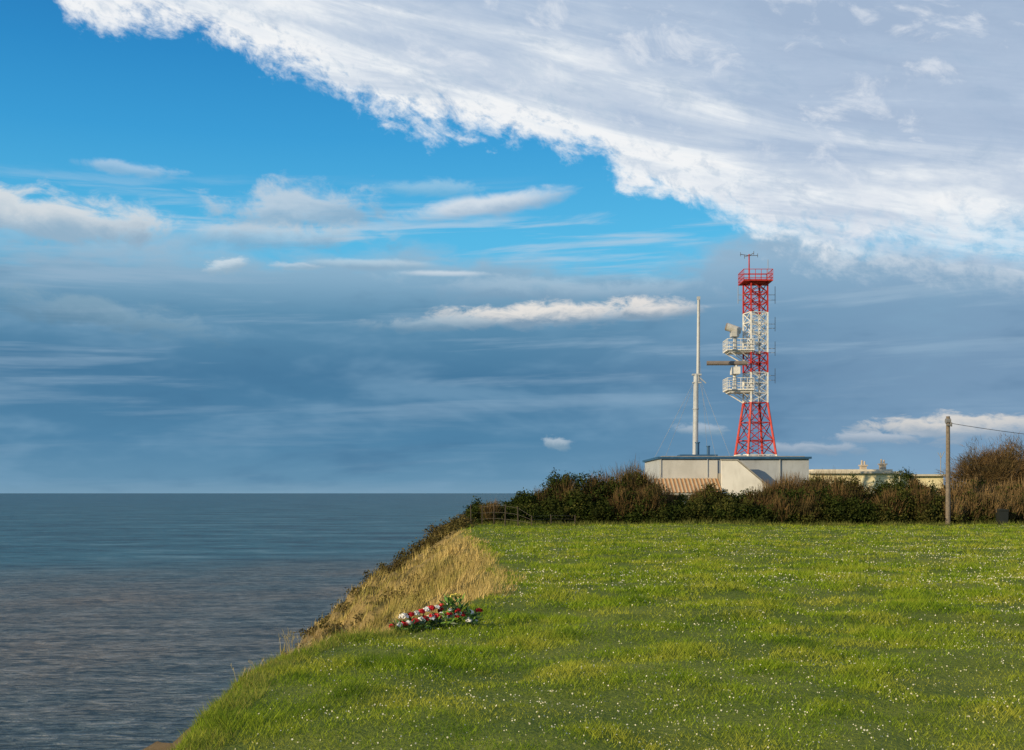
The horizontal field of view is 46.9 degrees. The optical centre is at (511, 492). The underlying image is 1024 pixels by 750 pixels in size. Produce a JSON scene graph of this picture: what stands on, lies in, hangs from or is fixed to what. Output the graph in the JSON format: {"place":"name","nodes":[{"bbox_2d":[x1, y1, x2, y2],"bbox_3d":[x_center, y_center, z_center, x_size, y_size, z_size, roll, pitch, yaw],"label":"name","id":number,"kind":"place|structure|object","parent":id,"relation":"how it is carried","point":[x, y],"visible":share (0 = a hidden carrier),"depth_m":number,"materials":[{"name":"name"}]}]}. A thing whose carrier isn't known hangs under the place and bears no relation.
{"place":"outdoors","nodes":[
{"label":"outdoors","id":0,"kind":"place"},
{"bbox_2d":[0,493,533,749],"bbox_3d":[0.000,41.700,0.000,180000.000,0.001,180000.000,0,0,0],"label":"sea","id":1,"kind":"structure","parent":0,"point":[134,621],"depth_m":509.30,"materials":[{"name":"liquid"}]},
{"bbox_2d":[167,624,415,749],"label":"headland grass","id":2,"kind":"structure","parent":0,"point":[251,693],"depth_m":10.47,"materials":[{"name":"green plant"}]},
{"bbox_2d":[0,0,1023,492],"label":"sky","id":3,"kind":"structure","parent":0,"point":[247,246],"materials":[{"name":"blue"}]},
{"bbox_2d":[142,521,1023,749],"bbox_3d":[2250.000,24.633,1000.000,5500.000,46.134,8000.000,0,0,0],"label":"ground","id":4,"kind":"structure","parent":0,"point":[946,688],"depth_m":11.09,"materials":[{"name":"green plant"}]},
{"bbox_2d":[231,629,330,679],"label":"seed stalks","id":5,"kind":"object","parent":4,"relation":"on","point":[293,637],"visible":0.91,"depth_m":12.17,"materials":[{"name":"plant"}]},
{"bbox_2d":[202,526,525,717],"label":"dry cliff grass","id":6,"kind":"structure","parent":4,"relation":"on","point":[484,586],"depth_m":32.60,"materials":[{"name":"beige plant"}]},
{"bbox_2d":[284,512,477,656],"bbox_3d":[-6.893,5.500,44.283,10.881,9.049,44.263,0,0,0],"label":"cliff scrub","id":7,"kind":"object","parent":4,"relation":"on","point":[448,527],"visible":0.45,"depth_m":58.42,"materials":[{"name":"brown plant"}]},
{"bbox_2d":[387,593,483,632],"bbox_3d":[-0.959,1.493,14.829,1.437,0.480,0.510,0,0,-32],"label":"funeral flower spray","id":8,"kind":"object","parent":4,"relation":"on","point":[467,614],"visible":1,"depth_m":14.83,"materials":[{"name":"multicoloured plant"}]},
{"bbox_2d":[470,504,575,525],"bbox_3d":[0.577,1.261,61.000,5.515,1.362,2.064,0,0,0],"label":"fence","id":9,"kind":"object","parent":4,"relation":"on","point":[494,505],"visible":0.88,"depth_m":61.47,"materials":[{"name":"brown wood"}]},
{"bbox_2d":[509,487,539,507],"bbox_3d":[0.953,0.679,64.574,2.259,2.016,1.940,0,0,0],"label":"evergreen shrub","id":10,"kind":"object","parent":4,"relation":"on","point":[522,498],"visible":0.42,"depth_m":64.16,"materials":[{"name":"green plant"}]},
{"bbox_2d":[537,467,573,521],"bbox_3d":[2.435,0.177,65.033,2.540,3.154,2.128,0,0,22],"label":"evergreen shrub","id":11,"kind":"object","parent":4,"relation":"on","point":[552,480],"visible":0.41,"depth_m":64.67,"materials":[{"name":"green plant"}]},
{"bbox_2d":[557,470,602,490],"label":"evergreen shrub","id":12,"kind":"object","parent":4,"relation":"on","point":[578,479],"visible":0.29,"depth_m":65.06,"materials":[{"name":"green plant"}]},
{"bbox_2d":[595,470,627,495],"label":"tamarisk shrub","id":13,"kind":"object","parent":4,"relation":"on","point":[605,479],"visible":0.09,"depth_m":65.88,"materials":[{"name":"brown plant"}]},
{"bbox_2d":[230,524,1023,749],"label":"daisies","id":14,"kind":"object","parent":4,"relation":"on","point":[732,629],"visible":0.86,"depth_m":14.63,"materials":[{"name":"white plant"}]},
{"bbox_2d":[598,459,661,520],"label":"tamarisk shrub","id":15,"kind":"object","parent":4,"relation":"on","point":[631,472],"visible":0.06,"depth_m":66.46,"materials":[{"name":"brown plant"}]},
{"bbox_2d":[671,492,692,503],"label":"porch walls","id":16,"kind":"structure","parent":4,"relation":"on","point":[684,495],"depth_m":79.00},
{"bbox_2d":[687,480,735,510],"bbox_3d":[10.779,0.491,64.505,2.511,2.386,2.145,0,0,-20],"label":"evergreen shrub","id":17,"kind":"object","parent":4,"relation":"on","point":[709,496],"visible":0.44,"depth_m":64.08,"materials":[{"name":"green plant"}]},
{"bbox_2d":[718,473,720,485],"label":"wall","id":18,"kind":"structure","parent":4,"relation":"on","point":[719,477],"depth_m":79.43,"materials":[{"name":"concrete"}]},
{"bbox_2d":[645,459,808,485],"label":"walls","id":19,"kind":"structure","parent":4,"relation":"on","point":[766,469],"depth_m":80.00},
{"bbox_2d":[653,478,721,492],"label":"awning roof","id":20,"kind":"structure","parent":19,"relation":"attached to","point":[678,485],"depth_m":79.16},
{"bbox_2d":[660,460,717,478],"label":"wall panel","id":21,"kind":"structure","parent":19,"relation":"attached to","point":[685,469],"depth_m":79.90,"materials":[{"name":"white paint"}]},
{"bbox_2d":[642,457,811,461],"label":"roof edge","id":22,"kind":"object","parent":19,"relation":"on","point":[651,459],"visible":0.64,"depth_m":79.80,"materials":[{"name":"grey metal"}]},
{"bbox_2d":[660,296,729,454],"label":"signal mast","id":23,"kind":"object","parent":22,"relation":"on","point":[697,375],"visible":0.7,"depth_m":83.38,"materials":[{"name":"white metal"}]},
{"bbox_2d":[660,456,804,456],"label":"roof slab","id":24,"kind":"structure","parent":22,"relation":"on","point":[732,456],"depth_m":80.30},
{"bbox_2d":[677,442,717,455],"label":"roof vents","id":25,"kind":"object","parent":24,"relation":"on","point":[697,450],"visible":0.81,"depth_m":81.50,"materials":[{"name":"grey metal"}]},
{"bbox_2d":[707,459,779,482],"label":"downpipes","id":26,"kind":"object","parent":19,"relation":"attached to","point":[779,469],"visible":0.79,"depth_m":79.95,"materials":[{"name":"grey metal"}]},
{"bbox_2d":[707,252,776,455],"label":"lattice radar tower","id":27,"kind":"structure","parent":4,"relation":"on","point":[734,330],"depth_m":85.97,"materials":[{"name":"red metal"}]},
{"bbox_2d":[462,456,1023,524],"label":"hedge","id":28,"kind":"object","parent":4,"relation":"on","point":[630,499],"visible":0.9,"depth_m":63.08,"materials":[{"name":"green plant"}]},
{"bbox_2d":[721,460,767,498],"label":"stair parapet","id":29,"kind":"structure","parent":4,"relation":"on","point":[737,477],"depth_m":78.60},
{"bbox_2d":[720,459,763,482],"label":"parapet coping","id":30,"kind":"object","parent":29,"relation":"on","point":[747,468],"visible":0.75,"depth_m":78.55,"materials":[{"name":"concrete"}]},
{"bbox_2d":[468,518,1023,525],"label":"hedge foot grass","id":31,"kind":"structure","parent":4,"relation":"on","point":[840,523],"depth_m":62.03,"materials":[{"name":"green plant"}]},
{"bbox_2d":[758,470,808,489],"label":"tamarisk shrub","id":32,"kind":"object","parent":4,"relation":"on","point":[785,478],"visible":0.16,"depth_m":65.95,"materials":[{"name":"brown plant"}]},
{"bbox_2d":[814,469,857,492],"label":"tamarisk shrub","id":33,"kind":"object","parent":4,"relation":"on","point":[827,478],"visible":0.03,"depth_m":66.41,"materials":[{"name":"brown plant"}]},
{"bbox_2d":[831,471,865,520],"bbox_3d":[18.434,0.309,64.943,2.679,3.003,2.170,0,0,0],"label":"evergreen shrub","id":34,"kind":"object","parent":4,"relation":"on","point":[840,481],"visible":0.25,"depth_m":64.76,"materials":[{"name":"green plant"}]},
{"bbox_2d":[809,473,942,491],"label":"walls","id":35,"kind":"structure","parent":4,"relation":"on","point":[868,478],"depth_m":95.00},
{"bbox_2d":[809,469,945,475],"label":"cornice","id":36,"kind":"structure","parent":35,"relation":"on","point":[855,470],"depth_m":95.30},
{"bbox_2d":[858,459,886,468],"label":"chimneys","id":37,"kind":"object","parent":36,"relation":"on","point":[881,466],"visible":0.93,"depth_m":97.00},
{"bbox_2d":[880,466,923,519],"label":"evergreen shrub","id":38,"kind":"object","parent":4,"relation":"on","point":[908,476],"visible":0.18,"depth_m":65.23,"materials":[{"name":"green plant"}]},
{"bbox_2d":[936,431,1023,490],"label":"bare tree","id":39,"kind":"object","parent":4,"relation":"on","point":[1001,466],"visible":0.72,"depth_m":79.36,"materials":[{"name":"brown plant"}]},
{"bbox_2d":[945,416,1022,523],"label":"utility pole","id":40,"kind":"object","parent":4,"relation":"on","point":[948,423],"visible":0.94,"depth_m":62.50,"materials":[{"name":"brown wood"}]},
{"bbox_2d":[959,433,1023,484],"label":"bare tree","id":41,"kind":"object","parent":4,"relation":"on","point":[1015,447],"visible":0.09,"depth_m":81.59,"materials":[{"name":"brown plant"}]},
{"bbox_2d":[995,509,1008,524],"bbox_3d":[25.875,1.269,62.400,0.540,0.860,0.580,0,0,0],"label":"litter bin","id":42,"kind":"object","parent":4,"relation":"on","point":[1001,516],"visible":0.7,"depth_m":62.15,"materials":[{"name":"plastic"}]},
{"bbox_2d":[665,493,695,494],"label":"awning fascia","id":43,"kind":"structure","parent":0,"point":[681,493],"depth_m":78.00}
]}

